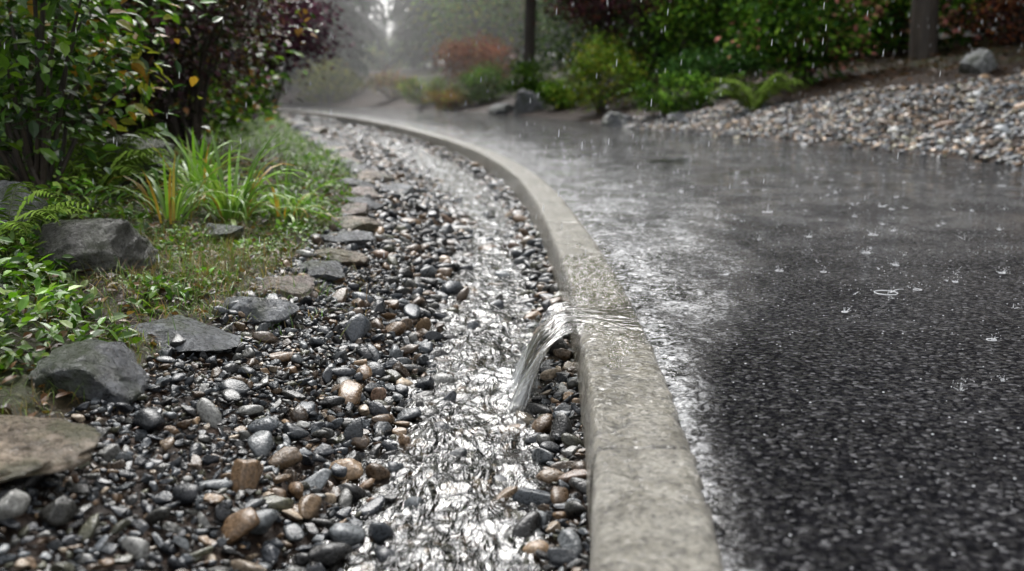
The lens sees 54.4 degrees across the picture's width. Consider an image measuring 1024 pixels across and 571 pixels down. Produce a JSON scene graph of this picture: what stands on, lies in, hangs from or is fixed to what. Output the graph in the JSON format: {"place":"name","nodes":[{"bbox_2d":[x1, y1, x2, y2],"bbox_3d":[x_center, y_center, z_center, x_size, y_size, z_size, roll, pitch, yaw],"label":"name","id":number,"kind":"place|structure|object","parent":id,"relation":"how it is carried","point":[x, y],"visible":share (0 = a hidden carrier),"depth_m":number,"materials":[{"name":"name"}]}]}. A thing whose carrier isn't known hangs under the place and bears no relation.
{"place":"outdoors","nodes":[
{"label":"outdoors","id":0,"kind":"place"},
{"bbox_2d":[310,119,556,570],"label":"stream water","id":1,"kind":"structure","parent":0,"point":[448,181],"depth_m":4.52,"materials":[{"name":"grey liquid"}]},
{"bbox_2d":[346,0,602,61],"label":"sky","id":2,"kind":"structure","parent":0,"point":[383,2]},
{"bbox_2d":[0,32,1023,570],"bbox_3d":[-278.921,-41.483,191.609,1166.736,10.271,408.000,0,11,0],"label":"ground","id":3,"kind":"structure","parent":0,"point":[358,98],"depth_m":2.64,"materials":[{"name":"soil"}]},
{"bbox_2d":[0,165,15,179],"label":"sword fern","id":4,"kind":"object","parent":3,"relation":"on","point":[1,166],"visible":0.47,"depth_m":3.24,"materials":[{"name":"green plant"}]},
{"bbox_2d":[0,180,48,241],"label":"boulder","id":5,"kind":"object","parent":3,"relation":"on","point":[4,185],"visible":0.25,"depth_m":3.10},
{"bbox_2d":[0,415,101,482],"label":"edging rock","id":6,"kind":"object","parent":3,"relation":"on","point":[31,446],"visible":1,"depth_m":1.59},
{"bbox_2d":[0,182,104,252],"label":"sword fern","id":7,"kind":"object","parent":3,"relation":"on","point":[42,214],"visible":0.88,"depth_m":2.75,"materials":[{"name":"green leaf"}]},
{"bbox_2d":[0,0,142,114],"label":"bronze leaf shrub","id":8,"kind":"object","parent":3,"relation":"on","point":[68,25],"visible":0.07,"depth_m":6.21,"materials":[{"name":"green plant"}]},
{"bbox_2d":[25,339,148,404],"bbox_3d":[-0.867,0.186,2.037,0.235,0.147,0.237,0,11,0],"label":"edging rock","id":9,"kind":"object","parent":3,"relation":"on","point":[97,368],"visible":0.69,"depth_m":1.96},
{"bbox_2d":[30,218,157,274],"bbox_3d":[-1.216,-0.101,2.913,0.288,0.202,0.373,0,11,0],"label":"boulder","id":10,"kind":"object","parent":3,"relation":"on","point":[92,241],"visible":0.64,"depth_m":2.81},
{"bbox_2d":[9,126,179,193],"bbox_3d":[-1.746,-0.511,4.111,0.671,0.284,0.620,0,11,0],"label":"sword fern","id":11,"kind":"object","parent":3,"relation":"on","point":[121,168],"visible":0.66,"depth_m":4.14,"materials":[{"name":"green leaf"}]},
{"bbox_2d":[0,0,222,198],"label":"green leaf shrub","id":12,"kind":"object","parent":3,"relation":"on","point":[57,111],"visible":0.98,"depth_m":3.66,"materials":[{"name":"green plant"}]},
{"bbox_2d":[0,0,222,165],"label":"green leaf shrub","id":13,"kind":"object","parent":3,"relation":"on","point":[107,3],"visible":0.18,"depth_m":4.49,"materials":[{"name":"green plant"}]},
{"bbox_2d":[62,136,182,187],"bbox_3d":[-1.806,-0.517,4.583,0.571,0.348,0.396,-2,11,-12],"label":"boulder","id":14,"kind":"object","parent":3,"relation":"on","point":[154,143],"visible":0.23,"depth_m":4.43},
{"bbox_2d":[20,0,256,120],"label":"rhododendron bush","id":15,"kind":"object","parent":3,"relation":"on","point":[89,106],"visible":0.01,"depth_m":10.28,"materials":[{"name":"green plant"}]},
{"bbox_2d":[29,0,306,135],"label":"rhododendron bush","id":16,"kind":"object","parent":3,"relation":"on","point":[150,122],"visible":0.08,"depth_m":8.25,"materials":[{"name":"green plant"}]},
{"bbox_2d":[85,147,260,231],"bbox_3d":[-1.273,-0.311,3.783,0.641,0.434,0.545,0,11,0],"label":"daylily plant","id":17,"kind":"object","parent":3,"relation":"on","point":[173,208],"visible":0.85,"depth_m":3.74,"materials":[{"name":"green plant"}]},
{"bbox_2d":[16,0,332,151],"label":"bronze leaf shrub","id":18,"kind":"object","parent":3,"relation":"on","point":[196,43],"visible":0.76,"depth_m":6.35,"materials":[{"name":"brown plant"}]},
{"bbox_2d":[0,114,362,389],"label":"leafy groundcover","id":19,"kind":"object","parent":3,"relation":"on","point":[37,279],"visible":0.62,"depth_m":2.64,"materials":[{"name":"green plant"}]},
{"bbox_2d":[128,314,240,351],"bbox_3d":[-0.808,0.125,2.427,0.248,0.080,0.234,7,13,34],"label":"edging rock","id":20,"kind":"object","parent":3,"relation":"on","point":[196,335],"visible":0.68,"depth_m":2.39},
{"bbox_2d":[98,2,283,115],"bbox_3d":[-5.114,-4.125,13.960,4.133,3.650,4.171,-4,12,-21],"label":"rhododendron bush","id":21,"kind":"object","parent":3,"relation":"on","point":[270,64],"visible":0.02,"depth_m":14.53,"materials":[{"name":"green plant"}]},
{"bbox_2d":[0,113,384,487],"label":"grass","id":22,"kind":"structure","parent":3,"relation":"on","point":[215,274],"depth_m":3.13,"materials":[{"name":"green plant"}]},
{"bbox_2d":[110,127,293,214],"bbox_3d":[-1.415,-0.386,4.354,0.742,0.632,0.736,7,13,33],"label":"daylily plant","id":23,"kind":"object","parent":3,"relation":"on","point":[189,168],"visible":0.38,"depth_m":4.28,"materials":[{"name":"green plant"}]},
{"bbox_2d":[163,118,264,172],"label":"daylily plant","id":24,"kind":"object","parent":3,"relation":"on","point":[213,156],"visible":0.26,"depth_m":5.20,"materials":[{"name":"green plant"}]},
{"bbox_2d":[118,219,322,296],"bbox_3d":[-1.023,-0.134,3.482,0.554,0.164,1.646,0,11,0],"label":"clover patch","id":25,"kind":"object","parent":3,"relation":"on","point":[239,242],"visible":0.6,"depth_m":3.45,"materials":[{"name":"green plant"}]},
{"bbox_2d":[207,223,243,240],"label":"boulder","id":26,"kind":"object","parent":3,"relation":"on","point":[220,229],"visible":0.77,"depth_m":3.59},
{"bbox_2d":[118,125,333,226],"bbox_3d":[-1.167,-0.365,4.023,0.818,0.560,0.761,-10,15,-41],"label":"daylily plant","id":27,"kind":"object","parent":3,"relation":"on","point":[216,203],"visible":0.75,"depth_m":4.02,"materials":[{"name":"green plant"}]},
{"bbox_2d":[188,71,279,134],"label":"green leaf shrub","id":28,"kind":"object","parent":3,"relation":"on","point":[248,102],"visible":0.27,"depth_m":10.90,"materials":[{"name":"green plant"}]},
{"bbox_2d":[206,63,287,115],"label":"green leaf shrub","id":29,"kind":"object","parent":3,"relation":"on","point":[263,78],"visible":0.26,"depth_m":21.66,"materials":[{"name":"green plant"}]},
{"bbox_2d":[222,296,299,324],"bbox_3d":[-0.724,0.073,2.821,0.252,0.107,0.232,0,11,0],"label":"edging rock","id":30,"kind":"object","parent":3,"relation":"on","point":[265,310],"visible":0.61,"depth_m":2.75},
{"bbox_2d":[225,1,331,72],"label":"pine tree","id":31,"kind":"object","parent":3,"relation":"on","point":[309,60],"depth_m":51.04,"materials":[{"name":"green plant"}]},
{"bbox_2d":[248,275,314,302],"bbox_3d":[-0.759,0.014,3.136,0.269,0.078,0.184,0,11,0],"label":"edging rock","id":32,"kind":"object","parent":3,"relation":"on","point":[303,287],"visible":0.58,"depth_m":3.10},
{"bbox_2d":[212,0,362,111],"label":"purple leaf tree","id":33,"kind":"object","parent":3,"relation":"on","point":[309,44],"visible":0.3,"depth_m":25.03,"materials":[{"name":"leaf"},{"name":"bark"}]},
{"bbox_2d":[231,152,350,229],"bbox_3d":[-1.008,-0.370,4.304,0.540,0.410,0.550,-5,12,-24],"label":"daylily plant","id":34,"kind":"object","parent":3,"relation":"on","point":[276,204],"visible":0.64,"depth_m":4.26,"materials":[{"name":"green plant"}]},
{"bbox_2d":[0,112,590,570],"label":"channel pebbles","id":35,"kind":"object","parent":3,"relation":"on","point":[444,226],"visible":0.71,"depth_m":2.14,"materials":[{"name":"gravel"}]},
{"bbox_2d":[289,125,314,129],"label":"edging rock","id":36,"kind":"object","parent":3,"relation":"on","point":[299,126],"visible":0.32,"depth_m":16.07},
{"bbox_2d":[301,132,320,138],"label":"edging rock","id":37,"kind":"object","parent":3,"relation":"on","point":[310,135],"visible":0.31,"depth_m":12.78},
{"bbox_2d":[292,260,344,282],"bbox_3d":[-0.691,-0.041,3.474,0.200,0.088,0.178,-4,12,-20],"label":"edging rock","id":38,"kind":"object","parent":3,"relation":"on","point":[319,268],"visible":0.64,"depth_m":3.44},
{"bbox_2d":[311,126,327,133],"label":"edging rock","id":39,"kind":"object","parent":3,"relation":"on","point":[321,130],"visible":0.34,"depth_m":15.06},
{"bbox_2d":[309,139,329,145],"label":"edging rock","id":40,"kind":"object","parent":3,"relation":"on","point":[319,141],"visible":0.23,"depth_m":11.19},
{"bbox_2d":[264,0,380,99],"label":"pine tree","id":41,"kind":"object","parent":3,"relation":"on","point":[353,52],"visible":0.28,"depth_m":53.92,"materials":[{"name":"grey plant"}]},
{"bbox_2d":[289,53,368,103],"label":"yellow green shrub","id":42,"kind":"object","parent":3,"relation":"on","point":[317,81],"visible":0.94,"depth_m":48.82,"materials":[{"name":"green plant"}]},
{"bbox_2d":[318,141,346,146],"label":"edging rock","id":43,"kind":"object","parent":3,"relation":"on","point":[330,143],"visible":0.25,"depth_m":10.65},
{"bbox_2d":[326,148,356,154],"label":"edging rock","id":44,"kind":"object","parent":3,"relation":"on","point":[341,150],"visible":0.33,"depth_m":9.42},
{"bbox_2d":[313,248,370,266],"bbox_3d":[-0.681,-0.107,3.821,0.266,0.089,0.250,0,11,0],"label":"edging rock","id":45,"kind":"object","parent":3,"relation":"on","point":[347,257],"visible":0.69,"depth_m":3.75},
{"bbox_2d":[330,151,355,157],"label":"edging rock","id":46,"kind":"object","parent":3,"relation":"on","point":[351,154],"visible":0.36,"depth_m":8.72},
{"bbox_2d":[335,158,358,166],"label":"edging rock","id":47,"kind":"object","parent":3,"relation":"on","point":[348,161],"visible":0.41,"depth_m":7.93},
{"bbox_2d":[331,157,362,163],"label":"edging rock","id":48,"kind":"object","parent":3,"relation":"on","point":[356,160],"visible":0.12,"depth_m":8.37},
{"bbox_2d":[321,231,375,244],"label":"edging rock","id":49,"kind":"object","parent":3,"relation":"on","point":[357,237],"visible":0.56,"depth_m":4.15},
{"bbox_2d":[326,215,379,231],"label":"edging rock","id":50,"kind":"object","parent":3,"relation":"on","point":[354,223],"visible":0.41,"depth_m":4.58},
{"bbox_2d":[338,202,369,215],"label":"edging rock","id":51,"kind":"object","parent":3,"relation":"on","point":[358,209],"visible":0.58,"depth_m":4.92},
{"bbox_2d":[342,164,372,171],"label":"edging rock","id":52,"kind":"object","parent":3,"relation":"on","point":[360,166],"visible":0.38,"depth_m":7.60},
{"bbox_2d":[339,177,380,190],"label":"edging rock","id":53,"kind":"object","parent":3,"relation":"on","point":[352,182],"visible":0.34,"depth_m":6.04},
{"bbox_2d":[340,196,383,209],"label":"edging rock","id":54,"kind":"object","parent":3,"relation":"on","point":[373,204],"visible":0.56,"depth_m":5.29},
{"bbox_2d":[331,0,394,54],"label":"pine tree","id":55,"kind":"object","parent":3,"relation":"on","point":[370,38],"visible":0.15,"depth_m":70.16,"materials":[{"name":"grey plant"}]},
{"bbox_2d":[347,186,379,198],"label":"edging rock","id":56,"kind":"object","parent":3,"relation":"on","point":[360,190],"visible":0.53,"depth_m":5.77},
{"bbox_2d":[351,171,378,180],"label":"edging rock","id":57,"kind":"object","parent":3,"relation":"on","point":[369,175],"visible":0.42,"depth_m":6.83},
{"bbox_2d":[357,169,392,182],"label":"edging rock","id":58,"kind":"object","parent":3,"relation":"on","point":[387,178],"visible":0.41,"depth_m":7.17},
{"bbox_2d":[371,9,378,54],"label":"pine tree","id":59,"kind":"object","parent":3,"relation":"on","point":[374,21],"visible":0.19,"depth_m":102.51,"materials":[{"name":"grey plant"}]},
{"bbox_2d":[375,10,391,49],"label":"pine tree","id":60,"kind":"object","parent":3,"relation":"on","point":[381,27],"visible":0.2,"depth_m":94.84,"materials":[{"name":"grey plant"}]},
{"bbox_2d":[360,66,425,99],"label":"orange leaf shrub","id":61,"kind":"object","parent":3,"relation":"on","point":[382,81],"visible":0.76,"depth_m":43.02,"materials":[{"name":"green plant"}]},
{"bbox_2d":[355,27,431,70],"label":"broadleaf tree","id":62,"kind":"object","parent":3,"relation":"on","point":[382,56],"visible":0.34,"depth_m":75.11,"materials":[{"name":"grey plant"}]},
{"bbox_2d":[387,0,403,42],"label":"pine tree","id":63,"kind":"object","parent":3,"relation":"on","point":[392,31],"visible":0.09,"depth_m":88.89,"materials":[{"name":"grey plant"}]},
{"bbox_2d":[381,183,413,195],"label":"edging rock","id":64,"kind":"object","parent":3,"relation":"on","point":[407,189],"visible":0.38,"depth_m":6.45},
{"bbox_2d":[386,0,448,68],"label":"pine tree","id":65,"kind":"object","parent":3,"relation":"on","point":[399,44],"visible":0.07,"depth_m":67.55,"materials":[{"name":"grey plant"}]},
{"bbox_2d":[393,72,465,105],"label":"yellow green shrub","id":66,"kind":"object","parent":3,"relation":"on","point":[417,97],"visible":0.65,"depth_m":38.09,"materials":[{"name":"green plant"}]},
{"bbox_2d":[421,86,475,110],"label":"orange leaf shrub","id":67,"kind":"object","parent":3,"relation":"on","point":[448,101],"visible":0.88,"depth_m":34.10,"materials":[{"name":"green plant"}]},
{"bbox_2d":[375,0,522,73],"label":"pine tree","id":68,"kind":"object","parent":3,"relation":"on","point":[399,12],"visible":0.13,"depth_m":62.76,"materials":[{"name":"grey plant"}]},
{"bbox_2d":[424,27,519,91],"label":"rust leaf shrub","id":69,"kind":"object","parent":3,"relation":"on","point":[459,51],"visible":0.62,"depth_m":36.76,"materials":[{"name":"red plant"}]},
{"bbox_2d":[406,0,540,66],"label":"pine tree","id":70,"kind":"object","parent":3,"relation":"on","point":[414,14],"visible":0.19,"depth_m":57.37,"materials":[{"name":"green plant"}]},
{"bbox_2d":[451,57,511,102],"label":"green leaf shrub","id":71,"kind":"object","parent":3,"relation":"on","point":[482,96],"visible":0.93,"depth_m":33.65,"materials":[{"name":"green plant"}]},
{"bbox_2d":[388,0,583,71],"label":"broadleaf tree","id":72,"kind":"object","parent":3,"relation":"on","point":[474,21],"visible":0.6,"depth_m":47.25,"materials":[{"name":"grey plant"}]},
{"bbox_2d":[272,108,723,570],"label":"concrete kerb","id":73,"kind":"structure","parent":3,"relation":"on","point":[648,507],"depth_m":1.86,"materials":[{"name":"concrete"}]},
{"bbox_2d":[504,300,640,417],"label":"kerb overflow water","id":74,"kind":"structure","parent":73,"relation":"on","point":[522,398],"depth_m":2.58,"materials":[{"name":"clear liquid"}]},
{"bbox_2d":[488,103,512,113],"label":"boulder","id":75,"kind":"object","parent":3,"relation":"on","point":[502,108],"visible":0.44,"depth_m":28.35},
{"bbox_2d":[0,41,1023,417],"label":"leaf litter","id":76,"kind":"object","parent":3,"relation":"on","point":[208,253],"visible":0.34,"depth_m":5.11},
{"bbox_2d":[493,53,565,99],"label":"green leaf shrub","id":77,"kind":"object","parent":3,"relation":"on","point":[531,84],"visible":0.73,"depth_m":30.09,"materials":[{"name":"leaf"},{"name":"bark"}]},
{"bbox_2d":[523,0,535,82],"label":"pine tree","id":78,"kind":"object","parent":3,"relation":"on","point":[529,31],"visible":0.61,"depth_m":31.98,"materials":[{"name":"brown plant"}]},
{"bbox_2d":[513,89,545,114],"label":"boulder","id":79,"kind":"object","parent":3,"relation":"on","point":[522,104],"visible":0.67,"depth_m":26.88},
{"bbox_2d":[532,74,584,109],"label":"green leaf shrub","id":80,"kind":"object","parent":3,"relation":"on","point":[555,95],"visible":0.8,"depth_m":25.38,"materials":[{"name":"green plant"}]},
{"bbox_2d":[518,0,601,62],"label":"pine tree","id":81,"kind":"object","parent":3,"relation":"on","point":[546,45],"visible":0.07,"depth_m":60.88,"materials":[{"name":"green plant"}]},
{"bbox_2d":[498,0,645,79],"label":"green leaf shrub","id":82,"kind":"object","parent":3,"relation":"on","point":[564,37],"visible":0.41,"depth_m":34.56,"materials":[{"name":"green plant"}]},
{"bbox_2d":[543,25,663,113],"bbox_3d":[1.946,-4.644,21.490,2.607,1.962,2.365,6,13,30],"label":"yellow green shrub","id":83,"kind":"object","parent":3,"relation":"on","point":[600,77],"visible":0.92,"depth_m":21.39,"materials":[{"name":"leaf"},{"name":"bark"}]},
{"bbox_2d":[601,111,633,126],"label":"boulder","id":84,"kind":"object","parent":3,"relation":"on","point":[614,119],"visible":0.54,"depth_m":17.91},
{"bbox_2d":[503,0,747,57],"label":"broadleaf tree","id":85,"kind":"object","parent":3,"relation":"on","point":[506,16],"visible":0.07,"depth_m":41.98,"materials":[{"name":"green plant"}]},
{"bbox_2d":[560,0,699,58],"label":"pine tree","id":86,"kind":"object","parent":3,"relation":"on","point":[682,30],"visible":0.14,"depth_m":36.64,"materials":[{"name":"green plant"}]},
{"bbox_2d":[531,0,736,87],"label":"japanese maple tree","id":87,"kind":"object","parent":3,"relation":"on","point":[581,6],"visible":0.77,"depth_m":25.12,"materials":[{"name":"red plant"}]},
{"bbox_2d":[617,67,725,114],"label":"green shrub","id":88,"kind":"object","parent":3,"relation":"on","point":[674,103],"visible":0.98,"depth_m":17.50,"materials":[{"name":"leaf"},{"name":"bark"}]},
{"bbox_2d":[667,112,686,125],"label":"boulder","id":89,"kind":"object","parent":3,"relation":"on","point":[673,117],"visible":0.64,"depth_m":16.28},
{"bbox_2d":[589,0,766,79],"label":"green leaf shrub","id":90,"kind":"object","parent":3,"relation":"on","point":[699,17],"visible":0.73,"depth_m":23.97,"materials":[{"name":"leaf"},{"name":"bark"}]},
{"bbox_2d":[621,0,787,53],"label":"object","id":91,"kind":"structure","parent":3,"relation":"on","point":[709,31],"depth_m":42.75,"materials":[{"name":"green plant"}]},
{"bbox_2d":[653,39,776,90],"bbox_3d":[4.101,-4.406,20.004,2.658,1.097,1.980,0,11,0],"label":"green shrub","id":92,"kind":"object","parent":3,"relation":"on","point":[737,65],"visible":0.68,"depth_m":19.77,"materials":[{"name":"green plant"}]},
{"bbox_2d":[712,84,738,100],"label":"boulder","id":93,"kind":"object","parent":3,"relation":"on","point":[722,97],"visible":0.2,"depth_m":18.08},
{"bbox_2d":[703,73,809,110],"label":"sword fern","id":94,"kind":"object","parent":3,"relation":"on","point":[775,85],"visible":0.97,"depth_m":15.33,"materials":[{"name":"green leafy fern foliage"}]},
{"bbox_2d":[759,116,775,122],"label":"boulder","id":95,"kind":"object","parent":3,"relation":"on","point":[763,119],"visible":0.71,"depth_m":13.96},
{"bbox_2d":[692,0,880,64],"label":"green leaf shrub","id":96,"kind":"object","parent":3,"relation":"on","point":[747,24],"visible":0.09,"depth_m":21.66,"materials":[{"name":"green plant"}]},
{"bbox_2d":[703,0,891,84],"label":"rhododendron bush","id":97,"kind":"object","parent":3,"relation":"on","point":[799,64],"visible":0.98,"depth_m":16.59,"materials":[{"name":"broadleaf foliage"},{"name":"flower petals"},{"name":"bark"}]},
{"bbox_2d":[726,0,896,50],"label":"pine tree","id":98,"kind":"object","parent":3,"relation":"on","point":[740,21],"visible":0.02,"depth_m":34.49,"materials":[{"name":"green plant"}]},
{"bbox_2d":[623,70,1023,167],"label":"gravel bank","id":99,"kind":"structure","parent":3,"relation":"on","point":[1001,129],"depth_m":11.98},
{"bbox_2d":[847,100,865,107],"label":"boulder","id":100,"kind":"object","parent":3,"relation":"on","point":[856,101],"visible":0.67,"depth_m":13.23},
{"bbox_2d":[808,0,999,55],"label":"rhododendron bush","id":101,"kind":"object","parent":3,"relation":"on","point":[891,36],"visible":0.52,"depth_m":18.64,"materials":[{"name":"green plant"}]},
{"bbox_2d":[908,0,938,60],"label":"pine tree","id":102,"kind":"object","parent":3,"relation":"on","point":[923,41],"visible":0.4,"depth_m":17.16,"materials":[{"name":"brown plant"}]},
{"bbox_2d":[960,85,977,93],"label":"boulder","id":103,"kind":"object","parent":3,"relation":"on","point":[967,89],"visible":0.66,"depth_m":12.11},
{"bbox_2d":[938,0,1003,37],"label":"pine tree","id":104,"kind":"object","parent":3,"relation":"on","point":[968,31],"visible":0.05,"depth_m":40.28,"materials":[{"name":"green plant"}]},
{"bbox_2d":[958,48,997,73],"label":"boulder","id":105,"kind":"object","parent":3,"relation":"on","point":[980,61],"visible":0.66,"depth_m":13.37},
{"bbox_2d":[973,102,989,111],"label":"boulder","id":106,"kind":"object","parent":3,"relation":"on","point":[977,106],"visible":0.89,"depth_m":10.97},
{"bbox_2d":[946,0,1023,44],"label":"rust leaf shrub","id":107,"kind":"object","parent":3,"relation":"on","point":[1011,35],"visible":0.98,"depth_m":16.68,"materials":[{"name":"red plant"}]},
{"bbox_2d":[949,0,1023,38],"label":"rhododendron bush","id":108,"kind":"object","parent":3,"relation":"on","point":[984,31],"visible":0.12,"depth_m":20.04,"materials":[{"name":"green plant"}]},
{"bbox_2d":[4,0,1021,269],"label":"raindrops","id":109,"kind":"object","parent":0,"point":[574,90],"visible":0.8,"depth_m":4.94,"materials":[{"name":"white liquid"}]},
{"bbox_2d":[248,104,1023,570],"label":"road","id":110,"kind":"structure","parent":0,"point":[850,444],"depth_m":2.62,"materials":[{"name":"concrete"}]},
{"bbox_2d":[507,138,1023,568],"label":"rain splashes","id":111,"kind":"object","parent":110,"relation":"on","point":[896,264],"visible":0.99,"depth_m":4.55,"materials":[{"name":"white liquid"}]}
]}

